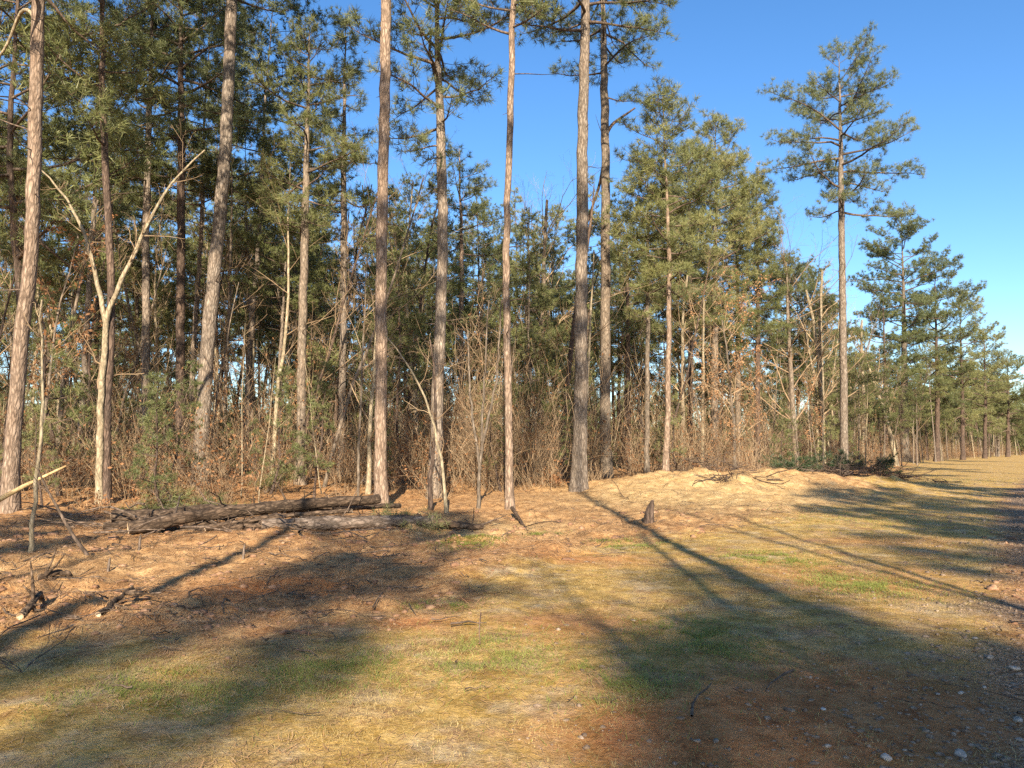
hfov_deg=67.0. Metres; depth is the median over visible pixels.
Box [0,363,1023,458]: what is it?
distant woods
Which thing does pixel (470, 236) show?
pine tree
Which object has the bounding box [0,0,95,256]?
pine tree
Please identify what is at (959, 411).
pine tree
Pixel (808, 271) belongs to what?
pine tree
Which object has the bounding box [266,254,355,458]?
pine tree
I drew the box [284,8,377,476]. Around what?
pine tree
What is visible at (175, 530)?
fallen log
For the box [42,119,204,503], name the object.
bare tree
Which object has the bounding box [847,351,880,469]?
pine tree
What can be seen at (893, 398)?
bare tree
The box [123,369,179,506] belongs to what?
pine tree
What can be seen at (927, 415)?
pine tree
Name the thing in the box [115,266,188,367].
pine tree
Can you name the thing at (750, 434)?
pine tree
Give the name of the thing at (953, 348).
pine tree
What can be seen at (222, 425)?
pine tree
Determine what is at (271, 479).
pine bough
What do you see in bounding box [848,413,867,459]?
pine tree
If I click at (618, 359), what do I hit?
pine tree
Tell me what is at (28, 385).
bare tree
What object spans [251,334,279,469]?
bare tree
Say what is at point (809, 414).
bare tree
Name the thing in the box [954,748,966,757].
rock
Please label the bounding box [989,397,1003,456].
pine tree
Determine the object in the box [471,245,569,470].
pine tree
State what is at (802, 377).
bare tree
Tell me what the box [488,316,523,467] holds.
bare tree
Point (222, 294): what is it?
pine tree
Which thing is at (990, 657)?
rock
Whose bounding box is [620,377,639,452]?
bare tree
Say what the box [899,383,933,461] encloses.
pine tree
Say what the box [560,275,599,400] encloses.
bare tree
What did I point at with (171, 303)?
pine tree
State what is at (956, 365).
pine tree
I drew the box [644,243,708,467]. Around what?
bare tree
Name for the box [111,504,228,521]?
fallen log
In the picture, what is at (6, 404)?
bare tree
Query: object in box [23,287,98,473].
pine tree
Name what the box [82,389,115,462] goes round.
pine tree
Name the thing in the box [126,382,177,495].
pine tree
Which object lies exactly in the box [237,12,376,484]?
pine tree
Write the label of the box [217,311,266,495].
bare tree
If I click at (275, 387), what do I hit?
bare tree
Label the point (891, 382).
pine tree
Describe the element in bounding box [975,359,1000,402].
pine tree
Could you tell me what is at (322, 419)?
pine tree
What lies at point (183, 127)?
pine tree
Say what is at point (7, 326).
pine tree
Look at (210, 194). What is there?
pine tree
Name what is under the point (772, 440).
pine tree
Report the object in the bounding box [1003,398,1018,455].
pine tree
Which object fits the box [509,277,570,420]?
pine tree
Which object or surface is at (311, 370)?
bare tree
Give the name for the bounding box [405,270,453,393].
bare tree
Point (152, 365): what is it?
bare tree
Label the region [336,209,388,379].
bare tree
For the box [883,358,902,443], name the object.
bare tree
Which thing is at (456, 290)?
pine tree
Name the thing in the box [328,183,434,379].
pine tree
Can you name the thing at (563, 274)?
pine tree
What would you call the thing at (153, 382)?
pine tree
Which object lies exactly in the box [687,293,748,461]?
pine tree
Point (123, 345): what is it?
bare tree
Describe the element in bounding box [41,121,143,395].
pine tree
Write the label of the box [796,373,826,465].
bare tree
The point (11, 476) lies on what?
pine tree
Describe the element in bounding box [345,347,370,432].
bare tree
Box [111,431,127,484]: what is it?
pine tree
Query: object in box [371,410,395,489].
pine tree
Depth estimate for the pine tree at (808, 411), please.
74.37 m
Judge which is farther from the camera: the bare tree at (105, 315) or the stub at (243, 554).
the bare tree at (105, 315)
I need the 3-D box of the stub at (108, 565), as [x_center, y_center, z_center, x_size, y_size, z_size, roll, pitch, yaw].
[-5.282,2.386,10.122,0.047,0.232,0.039,4,-6,-44]
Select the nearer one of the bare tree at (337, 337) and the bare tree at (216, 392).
the bare tree at (216, 392)
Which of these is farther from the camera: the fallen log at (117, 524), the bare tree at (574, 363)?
the bare tree at (574, 363)
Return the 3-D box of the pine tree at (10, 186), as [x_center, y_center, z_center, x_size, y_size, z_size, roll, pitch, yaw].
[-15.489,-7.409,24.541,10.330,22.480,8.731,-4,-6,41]
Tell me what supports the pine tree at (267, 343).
on the ground at (654, 715)
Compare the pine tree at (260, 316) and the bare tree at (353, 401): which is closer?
the pine tree at (260, 316)
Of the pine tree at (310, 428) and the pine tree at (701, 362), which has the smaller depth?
the pine tree at (310, 428)
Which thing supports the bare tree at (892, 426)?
on the ground at (654, 715)
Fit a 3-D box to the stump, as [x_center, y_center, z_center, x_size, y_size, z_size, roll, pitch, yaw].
[2.791,2.640,15.831,0.281,0.529,0.248,0,-5,0]
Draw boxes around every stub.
[107,557,110,571]
[138,534,141,550]
[242,543,244,558]
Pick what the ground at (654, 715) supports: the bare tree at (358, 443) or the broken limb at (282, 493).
the bare tree at (358, 443)
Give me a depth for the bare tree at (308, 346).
30.83 m
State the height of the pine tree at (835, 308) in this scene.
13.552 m
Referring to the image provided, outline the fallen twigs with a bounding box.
[0,467,1023,717]
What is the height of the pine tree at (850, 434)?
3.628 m
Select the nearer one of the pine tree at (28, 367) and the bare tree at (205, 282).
the bare tree at (205, 282)
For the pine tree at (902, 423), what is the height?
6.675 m
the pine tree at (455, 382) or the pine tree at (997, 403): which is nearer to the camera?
the pine tree at (455, 382)
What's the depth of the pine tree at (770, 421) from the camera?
71.86 m
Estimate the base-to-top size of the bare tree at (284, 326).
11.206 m
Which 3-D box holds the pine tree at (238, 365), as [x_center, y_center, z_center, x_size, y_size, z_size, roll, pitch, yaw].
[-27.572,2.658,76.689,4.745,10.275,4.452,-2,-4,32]
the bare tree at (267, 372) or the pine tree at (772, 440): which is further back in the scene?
the bare tree at (267, 372)
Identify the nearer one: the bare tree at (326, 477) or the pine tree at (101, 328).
the bare tree at (326, 477)
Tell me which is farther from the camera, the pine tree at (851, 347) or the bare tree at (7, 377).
the pine tree at (851, 347)
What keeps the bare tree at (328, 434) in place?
on the ground at (654, 715)
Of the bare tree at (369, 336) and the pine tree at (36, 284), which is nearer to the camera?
the bare tree at (369, 336)
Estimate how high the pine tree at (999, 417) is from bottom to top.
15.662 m
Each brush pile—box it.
[0,472,506,545]
[4,484,279,526]
[615,451,756,476]
[693,440,809,484]
[746,452,865,476]
[778,445,974,484]
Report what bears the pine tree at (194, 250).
on the ground at (654, 715)
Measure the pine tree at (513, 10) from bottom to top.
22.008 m
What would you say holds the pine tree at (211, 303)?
on the ground at (654, 715)
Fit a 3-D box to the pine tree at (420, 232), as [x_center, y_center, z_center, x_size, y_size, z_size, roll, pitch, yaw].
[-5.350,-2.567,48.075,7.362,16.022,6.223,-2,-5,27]
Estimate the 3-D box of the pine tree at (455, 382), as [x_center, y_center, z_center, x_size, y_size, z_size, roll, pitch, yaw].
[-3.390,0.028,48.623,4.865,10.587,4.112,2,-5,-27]
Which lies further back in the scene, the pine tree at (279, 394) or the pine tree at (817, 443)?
the pine tree at (817, 443)
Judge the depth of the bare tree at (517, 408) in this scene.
30.58 m
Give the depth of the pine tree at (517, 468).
28.79 m
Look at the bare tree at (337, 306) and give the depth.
40.85 m
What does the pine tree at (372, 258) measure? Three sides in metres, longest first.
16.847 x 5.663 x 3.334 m
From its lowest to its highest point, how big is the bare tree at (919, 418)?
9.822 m
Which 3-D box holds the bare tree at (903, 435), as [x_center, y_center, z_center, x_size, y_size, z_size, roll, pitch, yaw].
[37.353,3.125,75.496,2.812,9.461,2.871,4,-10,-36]
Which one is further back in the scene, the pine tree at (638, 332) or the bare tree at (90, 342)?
the pine tree at (638, 332)
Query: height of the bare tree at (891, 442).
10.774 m
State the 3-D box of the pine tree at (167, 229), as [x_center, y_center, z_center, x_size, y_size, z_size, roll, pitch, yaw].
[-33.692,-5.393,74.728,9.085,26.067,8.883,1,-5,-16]
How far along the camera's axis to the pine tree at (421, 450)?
28.18 m
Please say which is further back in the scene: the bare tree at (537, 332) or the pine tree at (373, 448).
the bare tree at (537, 332)
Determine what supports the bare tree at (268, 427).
on the ground at (654, 715)
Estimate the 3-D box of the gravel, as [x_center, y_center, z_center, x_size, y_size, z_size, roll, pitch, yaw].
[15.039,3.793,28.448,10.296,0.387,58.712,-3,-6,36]
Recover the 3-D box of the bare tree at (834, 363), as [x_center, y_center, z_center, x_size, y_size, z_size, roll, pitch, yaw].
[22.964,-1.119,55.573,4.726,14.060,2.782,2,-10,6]
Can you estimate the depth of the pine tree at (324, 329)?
80.05 m
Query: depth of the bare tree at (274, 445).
27.22 m
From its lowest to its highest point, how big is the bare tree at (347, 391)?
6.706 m
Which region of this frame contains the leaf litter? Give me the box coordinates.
[0,466,1023,664]
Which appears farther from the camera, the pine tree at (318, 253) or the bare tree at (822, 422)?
the pine tree at (318, 253)
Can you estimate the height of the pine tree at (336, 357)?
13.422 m
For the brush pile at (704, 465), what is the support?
on the ground at (654, 715)
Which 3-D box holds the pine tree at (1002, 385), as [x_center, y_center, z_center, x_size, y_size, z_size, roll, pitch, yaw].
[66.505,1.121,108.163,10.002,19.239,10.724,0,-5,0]
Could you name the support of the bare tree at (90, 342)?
on the ground at (654, 715)
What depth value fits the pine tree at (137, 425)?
28.44 m
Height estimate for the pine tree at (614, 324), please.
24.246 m
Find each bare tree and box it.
[0,99,66,354]
[0,195,57,380]
[0,236,46,386]
[0,265,46,427]
[0,329,30,472]
[2,152,163,478]
[3,177,78,449]
[19,220,79,401]
[20,218,92,444]
[20,300,69,552]
[21,214,122,491]
[29,270,64,456]
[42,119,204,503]
[45,293,90,458]
[57,261,83,462]
[60,219,140,477]
[76,163,166,462]
[92,332,139,419]
[93,296,135,449]
[111,212,175,468]
[116,259,157,462]
[117,295,171,442]
[123,282,172,474]
[129,183,173,453]
[132,331,170,416]
[141,135,298,473]
[152,332,191,474]
[172,198,249,465]
[174,238,256,374]
[185,263,262,452]
[186,207,240,414]
[188,222,239,472]
[189,182,273,457]
[196,218,266,438]
[196,322,242,470]
[212,339,244,422]
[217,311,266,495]
[218,315,244,400]
[222,356,243,433]
[227,356,254,440]
[228,143,367,480]
[228,209,286,467]
[238,171,319,469]
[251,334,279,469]
[254,347,288,502]
[255,252,305,468]
[256,281,296,449]
[256,348,293,433]
[266,248,328,460]
[279,238,331,452]
[280,339,315,469]
[285,317,324,493]
[288,309,338,472]
[290,192,368,468]
[292,237,351,440]
[294,271,339,467]
[302,115,497,494]
[306,181,406,433]
[309,273,370,420]
[322,130,456,486]
[328,341,359,462]
[332,231,402,495]
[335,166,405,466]
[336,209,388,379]
[337,260,389,471]
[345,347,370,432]
[348,295,363,458]
[349,333,449,512]
[353,308,401,414]
[361,149,435,475]
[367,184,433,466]
[394,310,432,461]
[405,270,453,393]
[412,339,460,510]
[444,340,482,442]
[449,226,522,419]
[450,270,513,508]
[473,151,631,458]
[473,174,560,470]
[478,329,524,448]
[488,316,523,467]
[490,314,539,482]
[491,322,524,424]
[512,377,523,473]
[513,240,662,407]
[513,254,556,453]
[516,318,557,466]
[553,309,574,469]
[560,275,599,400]
[565,351,599,451]
[588,386,608,475]
[591,369,599,465]
[598,344,634,462]
[611,346,636,456]
[616,305,660,441]
[618,262,675,462]
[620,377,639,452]
[623,353,654,443]
[634,244,737,469]
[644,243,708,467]
[653,363,678,464]
[659,280,757,467]
[663,244,732,464]
[673,266,779,467]
[696,339,710,423]
[698,196,897,465]
[718,332,742,426]
[727,344,766,456]
[732,339,770,455]
[746,320,786,447]
[751,331,798,460]
[773,321,810,404]
[776,365,795,451]
[777,257,852,459]
[783,346,821,456]
[785,224,873,469]
[793,273,837,425]
[796,311,831,458]
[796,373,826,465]
[799,280,859,456]
[801,369,818,446]
[810,385,837,469]
[828,318,870,435]
[836,296,889,463]
[837,285,895,454]
[848,392,864,462]
[855,365,880,470]
[860,343,908,465]
[870,373,893,458]
[876,365,899,457]
[876,378,898,455]
[878,367,909,451]
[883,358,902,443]
[887,384,912,462]
[888,377,915,465]
[913,356,938,462]
[947,373,956,456]
[957,370,982,452]
[957,387,974,457]
[1005,390,1020,455]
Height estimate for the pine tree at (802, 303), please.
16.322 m
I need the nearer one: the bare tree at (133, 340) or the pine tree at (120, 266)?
the bare tree at (133, 340)
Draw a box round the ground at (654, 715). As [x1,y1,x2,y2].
[0,449,1023,767]
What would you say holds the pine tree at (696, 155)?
on the ground at (654, 715)
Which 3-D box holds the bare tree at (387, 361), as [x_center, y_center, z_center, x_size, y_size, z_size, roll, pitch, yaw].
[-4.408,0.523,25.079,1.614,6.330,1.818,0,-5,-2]
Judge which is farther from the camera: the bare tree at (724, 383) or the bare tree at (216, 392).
the bare tree at (724, 383)
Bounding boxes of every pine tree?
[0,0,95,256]
[0,0,133,513]
[0,0,180,486]
[0,0,199,476]
[0,1,88,257]
[0,98,151,430]
[0,116,19,274]
[0,120,56,226]
[0,125,61,347]
[0,128,122,458]
[0,195,49,366]
[0,210,81,420]
[0,240,78,389]
[0,311,9,433]
[0,449,3,478]
[1,265,49,356]
[13,259,95,495]
[22,387,62,504]
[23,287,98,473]
[27,0,167,504]
[27,338,56,402]
[28,194,126,431]
[33,85,168,440]
[39,308,81,405]
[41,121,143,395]
[42,371,90,487]
[47,111,170,461]
[50,252,140,430]
[72,0,220,476]
[82,271,175,439]
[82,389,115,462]
[83,145,195,447]
[92,0,281,476]
[102,214,150,403]
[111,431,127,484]
[112,332,141,467]
[113,401,140,476]
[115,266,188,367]
[115,294,165,432]
[116,90,279,456]
[117,300,172,441]
[120,206,205,442]
[123,1,282,467]
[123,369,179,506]
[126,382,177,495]
[130,297,202,459]
[138,237,208,450]
[151,359,205,493]
[157,148,254,331]
[161,286,201,447]
[171,305,198,397]
[174,169,249,431]
[183,0,343,473]
[185,114,302,470]
[188,179,299,461]
[190,0,302,485]
[200,226,278,460]
[214,302,240,431]
[217,410,236,475]
[217,412,239,469]
[219,213,299,460]
[220,362,244,439]
[225,191,330,467]
[226,307,291,434]
[228,125,354,475]
[228,325,288,431]
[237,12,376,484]
[244,200,347,455]
[246,418,268,490]
[258,364,304,493]
[261,202,374,465]
[262,209,318,435]
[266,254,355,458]
[271,182,404,473]
[280,209,338,397]
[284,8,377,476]
[292,359,337,497]
[296,291,364,453]
[305,386,321,475]
[310,210,356,455]
[310,283,353,430]
[320,220,402,416]
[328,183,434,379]
[339,0,530,498]
[346,225,429,419]
[347,0,392,503]
[347,434,357,465]
[349,171,475,471]
[349,210,430,327]
[350,214,449,478]
[351,172,452,436]
[352,307,416,429]
[366,220,482,443]
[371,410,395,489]
[391,216,488,411]
[409,429,426,479]
[411,224,467,374]
[418,360,457,432]
[423,141,503,468]
[424,302,490,414]
[427,222,501,433]
[431,175,521,459]
[436,0,568,509]
[447,196,531,378]
[451,261,525,415]
[457,268,498,357]
[467,261,545,414]
[470,394,492,457]
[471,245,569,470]
[473,187,563,431]
[476,346,515,423]
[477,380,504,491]
[488,205,592,475]
[493,221,592,464]
[494,0,680,491]
[500,202,595,462]
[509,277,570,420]
[512,399,536,477]
[513,451,521,486]
[523,271,575,437]
[526,322,588,446]
[528,237,575,441]
[536,250,633,433]
[541,0,662,477]
[548,246,630,382]
[553,269,598,358]
[553,386,589,464]
[557,169,615,478]
[562,189,660,465]
[587,225,654,463]
[588,206,666,468]
[588,238,642,430]
[590,262,652,456]
[604,149,697,473]
[606,76,730,470]
[610,347,644,394]
[620,257,673,457]
[621,200,710,467]
[621,281,694,450]
[630,320,687,456]
[631,422,643,464]
[640,136,734,469]
[649,412,664,469]
[651,108,783,466]
[651,206,719,421]
[651,345,699,413]
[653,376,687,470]
[669,409,681,465]
[674,272,719,437]
[680,343,708,391]
[685,260,770,449]
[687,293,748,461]
[692,163,786,465]
[693,335,753,431]
[704,333,748,406]
[719,175,803,468]
[723,300,786,420]
[744,252,835,456]
[744,412,760,451]
[748,355,770,400]
[750,373,781,448]
[752,248,838,455]
[756,20,927,473]
[763,374,786,445]
[764,260,854,446]
[766,434,777,465]
[768,319,810,398]
[770,406,796,467]
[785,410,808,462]
[787,292,873,450]
[793,279,856,449]
[795,313,853,381]
[799,379,837,440]
[808,329,873,439]
[808,436,822,464]
[816,405,838,468]
[826,329,875,448]
[830,325,883,446]
[838,367,872,448]
[839,420,858,462]
[846,203,961,461]
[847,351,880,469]
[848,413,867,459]
[850,343,882,430]
[853,360,878,459]
[854,287,926,457]
[858,371,883,444]
[865,359,899,459]
[866,367,899,463]
[881,387,900,429]
[887,243,986,461]
[887,387,914,465]
[889,364,900,459]
[891,385,900,454]
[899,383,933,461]
[900,380,927,463]
[901,378,933,464]
[908,388,932,462]
[910,361,944,459]
[911,341,949,461]
[914,385,943,458]
[920,365,956,456]
[924,286,1008,459]
[924,359,965,459]
[927,381,953,460]
[940,374,965,458]
[943,367,972,438]
[944,376,984,437]
[945,356,968,454]
[949,325,1023,458]
[954,355,981,456]
[964,371,992,456]
[969,357,994,456]
[971,386,988,455]
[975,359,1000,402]
[977,398,1001,456]
[980,350,1023,456]
[982,382,1005,455]
[987,378,1006,456]
[988,373,1014,455]
[989,368,1005,456]
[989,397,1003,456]
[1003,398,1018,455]
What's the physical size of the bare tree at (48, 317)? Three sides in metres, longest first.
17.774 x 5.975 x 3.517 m
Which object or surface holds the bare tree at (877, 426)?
on the ground at (654, 715)
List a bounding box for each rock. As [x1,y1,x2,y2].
[880,753,891,761]
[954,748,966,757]
[986,655,993,659]
[1008,665,1020,670]
[1013,716,1022,721]
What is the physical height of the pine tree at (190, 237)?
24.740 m
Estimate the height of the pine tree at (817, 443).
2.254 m
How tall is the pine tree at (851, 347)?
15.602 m
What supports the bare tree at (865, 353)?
on the ground at (654, 715)
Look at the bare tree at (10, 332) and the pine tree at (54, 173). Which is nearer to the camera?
the bare tree at (10, 332)
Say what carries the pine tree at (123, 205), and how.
on the ground at (654, 715)
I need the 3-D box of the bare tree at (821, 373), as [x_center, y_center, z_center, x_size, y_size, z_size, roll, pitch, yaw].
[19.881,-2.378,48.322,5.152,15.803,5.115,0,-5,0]
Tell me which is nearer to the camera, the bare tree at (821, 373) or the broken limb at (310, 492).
the broken limb at (310, 492)
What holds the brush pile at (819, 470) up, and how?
on the ground at (654, 715)
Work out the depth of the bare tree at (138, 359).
44.04 m
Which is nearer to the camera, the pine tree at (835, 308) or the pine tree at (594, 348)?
the pine tree at (594, 348)
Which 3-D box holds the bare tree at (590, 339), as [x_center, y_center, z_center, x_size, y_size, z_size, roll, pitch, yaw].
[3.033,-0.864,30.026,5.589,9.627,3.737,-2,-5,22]
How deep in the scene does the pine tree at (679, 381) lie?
55.52 m
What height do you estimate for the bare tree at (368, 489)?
10.984 m
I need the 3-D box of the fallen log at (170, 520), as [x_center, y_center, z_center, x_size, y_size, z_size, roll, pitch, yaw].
[-4.888,2.450,15.261,4.930,0.392,0.474,-1,-3,-37]
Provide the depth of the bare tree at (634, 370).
40.68 m
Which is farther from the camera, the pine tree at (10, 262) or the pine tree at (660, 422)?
the pine tree at (10, 262)
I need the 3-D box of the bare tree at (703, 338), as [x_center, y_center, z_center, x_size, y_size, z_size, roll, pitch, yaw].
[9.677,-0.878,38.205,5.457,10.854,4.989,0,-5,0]
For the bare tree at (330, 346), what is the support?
on the ground at (654, 715)
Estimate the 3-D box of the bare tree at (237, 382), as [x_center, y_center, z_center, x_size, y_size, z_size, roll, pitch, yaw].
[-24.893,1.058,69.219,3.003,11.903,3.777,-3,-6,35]
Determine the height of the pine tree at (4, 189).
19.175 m
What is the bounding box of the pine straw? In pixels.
[0,466,1023,767]
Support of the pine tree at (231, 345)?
on the ground at (654, 715)
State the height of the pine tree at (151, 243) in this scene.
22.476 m
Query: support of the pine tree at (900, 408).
on the ground at (654, 715)
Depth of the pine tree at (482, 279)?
48.69 m
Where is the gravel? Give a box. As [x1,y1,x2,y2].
[511,473,1023,767]
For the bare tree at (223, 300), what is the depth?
32.70 m
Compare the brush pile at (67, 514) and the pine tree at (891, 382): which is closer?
the brush pile at (67, 514)
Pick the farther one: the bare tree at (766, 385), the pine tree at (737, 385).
the bare tree at (766, 385)
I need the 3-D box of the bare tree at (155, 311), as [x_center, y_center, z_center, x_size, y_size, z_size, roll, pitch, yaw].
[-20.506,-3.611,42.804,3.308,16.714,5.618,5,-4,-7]
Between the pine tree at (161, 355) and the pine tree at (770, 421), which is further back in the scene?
the pine tree at (770, 421)
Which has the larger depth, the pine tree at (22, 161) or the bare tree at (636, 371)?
the bare tree at (636, 371)
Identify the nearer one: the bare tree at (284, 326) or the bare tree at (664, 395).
the bare tree at (284, 326)
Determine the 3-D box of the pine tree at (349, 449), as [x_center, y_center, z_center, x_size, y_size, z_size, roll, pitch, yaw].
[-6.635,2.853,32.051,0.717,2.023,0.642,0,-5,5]
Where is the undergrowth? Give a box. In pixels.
[0,276,1023,514]
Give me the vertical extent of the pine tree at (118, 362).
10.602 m
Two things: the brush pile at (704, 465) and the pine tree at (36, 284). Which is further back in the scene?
the pine tree at (36, 284)
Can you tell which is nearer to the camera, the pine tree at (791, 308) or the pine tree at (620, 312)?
the pine tree at (620, 312)
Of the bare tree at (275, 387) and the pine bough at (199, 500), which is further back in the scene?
the bare tree at (275, 387)
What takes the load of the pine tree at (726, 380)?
on the ground at (654, 715)
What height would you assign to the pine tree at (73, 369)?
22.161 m
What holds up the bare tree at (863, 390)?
on the ground at (654, 715)
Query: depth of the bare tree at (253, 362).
41.67 m
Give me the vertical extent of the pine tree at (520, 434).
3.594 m
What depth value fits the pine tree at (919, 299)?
78.56 m
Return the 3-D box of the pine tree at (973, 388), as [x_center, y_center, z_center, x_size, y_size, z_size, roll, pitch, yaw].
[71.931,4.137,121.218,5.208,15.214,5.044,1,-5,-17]
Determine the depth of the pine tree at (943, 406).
85.65 m
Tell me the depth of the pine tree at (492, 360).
59.80 m
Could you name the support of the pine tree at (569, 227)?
on the ground at (654, 715)
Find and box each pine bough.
[115,492,215,509]
[140,479,194,507]
[179,489,257,506]
[246,459,297,493]
[371,501,422,514]
[397,503,449,533]
[758,451,814,471]
[768,451,811,470]
[798,448,833,471]
[815,448,866,472]
[865,451,902,473]
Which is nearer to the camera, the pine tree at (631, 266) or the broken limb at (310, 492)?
the broken limb at (310, 492)
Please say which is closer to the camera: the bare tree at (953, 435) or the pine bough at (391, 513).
the pine bough at (391, 513)
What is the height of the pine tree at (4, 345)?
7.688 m
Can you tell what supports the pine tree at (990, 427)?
on the ground at (654, 715)
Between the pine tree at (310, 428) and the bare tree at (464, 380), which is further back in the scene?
the bare tree at (464, 380)
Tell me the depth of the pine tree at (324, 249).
56.75 m
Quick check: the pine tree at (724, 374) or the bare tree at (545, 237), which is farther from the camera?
the pine tree at (724, 374)
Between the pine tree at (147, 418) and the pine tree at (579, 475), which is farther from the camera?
the pine tree at (579, 475)
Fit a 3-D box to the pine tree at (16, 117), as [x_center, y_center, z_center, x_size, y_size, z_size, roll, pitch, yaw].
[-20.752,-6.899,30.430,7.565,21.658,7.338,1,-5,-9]
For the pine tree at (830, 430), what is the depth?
42.51 m
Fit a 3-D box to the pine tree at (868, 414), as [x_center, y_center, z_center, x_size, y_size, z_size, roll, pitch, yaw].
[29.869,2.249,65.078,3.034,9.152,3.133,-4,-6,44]
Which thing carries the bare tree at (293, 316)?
on the ground at (654, 715)
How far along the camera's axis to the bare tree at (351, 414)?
66.93 m
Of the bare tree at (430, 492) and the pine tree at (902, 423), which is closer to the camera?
the bare tree at (430, 492)
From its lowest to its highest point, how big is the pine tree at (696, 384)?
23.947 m
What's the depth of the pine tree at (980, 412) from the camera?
125.32 m
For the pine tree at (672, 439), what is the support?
on the ground at (654, 715)
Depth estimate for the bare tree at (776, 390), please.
50.24 m
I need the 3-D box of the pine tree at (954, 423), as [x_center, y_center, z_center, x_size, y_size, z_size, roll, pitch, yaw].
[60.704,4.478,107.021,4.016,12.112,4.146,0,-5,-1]
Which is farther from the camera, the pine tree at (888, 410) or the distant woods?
the distant woods
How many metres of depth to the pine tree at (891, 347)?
76.08 m
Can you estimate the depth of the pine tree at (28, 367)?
56.94 m
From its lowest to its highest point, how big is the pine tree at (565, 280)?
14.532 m
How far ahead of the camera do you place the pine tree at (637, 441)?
38.41 m
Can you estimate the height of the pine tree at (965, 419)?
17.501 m
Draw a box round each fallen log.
[16,561,44,619]
[37,543,72,580]
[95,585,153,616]
[102,507,212,528]
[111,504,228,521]
[118,521,261,533]
[127,492,380,533]
[140,512,296,518]
[168,519,265,529]
[204,509,352,530]
[262,509,434,529]
[284,503,401,512]
[299,513,421,528]
[361,475,411,484]
[433,509,483,530]
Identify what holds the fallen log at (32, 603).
on the ground at (654, 715)
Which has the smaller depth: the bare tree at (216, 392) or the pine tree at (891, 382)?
the bare tree at (216, 392)
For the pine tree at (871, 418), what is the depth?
84.35 m
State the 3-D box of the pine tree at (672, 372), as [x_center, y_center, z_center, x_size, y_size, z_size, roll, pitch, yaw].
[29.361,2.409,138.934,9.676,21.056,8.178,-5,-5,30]
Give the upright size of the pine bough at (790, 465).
1.596 m
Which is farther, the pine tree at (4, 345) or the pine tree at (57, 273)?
the pine tree at (57, 273)
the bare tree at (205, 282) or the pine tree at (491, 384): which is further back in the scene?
the pine tree at (491, 384)
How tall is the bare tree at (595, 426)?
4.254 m
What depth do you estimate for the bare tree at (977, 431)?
120.13 m
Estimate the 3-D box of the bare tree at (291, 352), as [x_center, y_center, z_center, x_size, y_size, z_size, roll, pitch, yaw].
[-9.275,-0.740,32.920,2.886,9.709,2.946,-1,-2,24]
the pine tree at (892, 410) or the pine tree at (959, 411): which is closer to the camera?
the pine tree at (892, 410)
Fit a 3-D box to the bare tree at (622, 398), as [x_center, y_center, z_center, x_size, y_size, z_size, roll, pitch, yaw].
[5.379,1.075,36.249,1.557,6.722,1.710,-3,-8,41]
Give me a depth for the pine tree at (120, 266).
68.64 m
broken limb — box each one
[0,465,65,501]
[0,595,140,672]
[22,449,124,555]
[276,478,287,499]
[300,478,319,498]
[457,597,500,643]
[510,506,556,529]
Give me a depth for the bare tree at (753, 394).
46.46 m
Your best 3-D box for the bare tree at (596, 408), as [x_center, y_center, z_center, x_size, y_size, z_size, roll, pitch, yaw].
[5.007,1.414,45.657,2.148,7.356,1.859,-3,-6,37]
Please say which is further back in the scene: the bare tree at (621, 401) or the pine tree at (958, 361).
the pine tree at (958, 361)
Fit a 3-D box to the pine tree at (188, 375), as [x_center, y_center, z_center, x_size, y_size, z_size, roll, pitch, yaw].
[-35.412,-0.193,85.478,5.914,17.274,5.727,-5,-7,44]
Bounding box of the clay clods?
[0,501,1023,687]
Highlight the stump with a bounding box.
[643,500,654,523]
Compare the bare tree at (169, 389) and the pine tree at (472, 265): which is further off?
the pine tree at (472, 265)
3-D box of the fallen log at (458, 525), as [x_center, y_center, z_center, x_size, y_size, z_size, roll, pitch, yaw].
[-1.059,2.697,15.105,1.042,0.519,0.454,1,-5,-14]
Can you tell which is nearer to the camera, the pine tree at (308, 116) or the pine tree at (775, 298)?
the pine tree at (308, 116)
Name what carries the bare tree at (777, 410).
on the ground at (654, 715)
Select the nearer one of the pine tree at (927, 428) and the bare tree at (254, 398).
the bare tree at (254, 398)
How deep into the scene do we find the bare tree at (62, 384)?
25.12 m
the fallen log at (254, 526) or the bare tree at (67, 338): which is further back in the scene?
the bare tree at (67, 338)
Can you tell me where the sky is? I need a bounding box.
[0,0,1023,446]
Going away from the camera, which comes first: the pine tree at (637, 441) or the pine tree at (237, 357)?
the pine tree at (637, 441)
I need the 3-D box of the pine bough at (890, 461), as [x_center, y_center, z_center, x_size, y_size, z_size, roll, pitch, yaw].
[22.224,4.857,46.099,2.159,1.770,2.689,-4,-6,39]
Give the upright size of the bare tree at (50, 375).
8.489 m
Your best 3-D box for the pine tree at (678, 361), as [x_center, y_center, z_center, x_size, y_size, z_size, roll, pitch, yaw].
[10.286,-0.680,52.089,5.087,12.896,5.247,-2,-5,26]
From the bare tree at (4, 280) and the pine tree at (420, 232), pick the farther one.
the pine tree at (420, 232)
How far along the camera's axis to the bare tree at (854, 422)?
47.32 m
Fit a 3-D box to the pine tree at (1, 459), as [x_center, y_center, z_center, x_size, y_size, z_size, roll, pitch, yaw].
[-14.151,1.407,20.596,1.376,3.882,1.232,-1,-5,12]
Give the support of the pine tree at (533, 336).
on the ground at (654, 715)

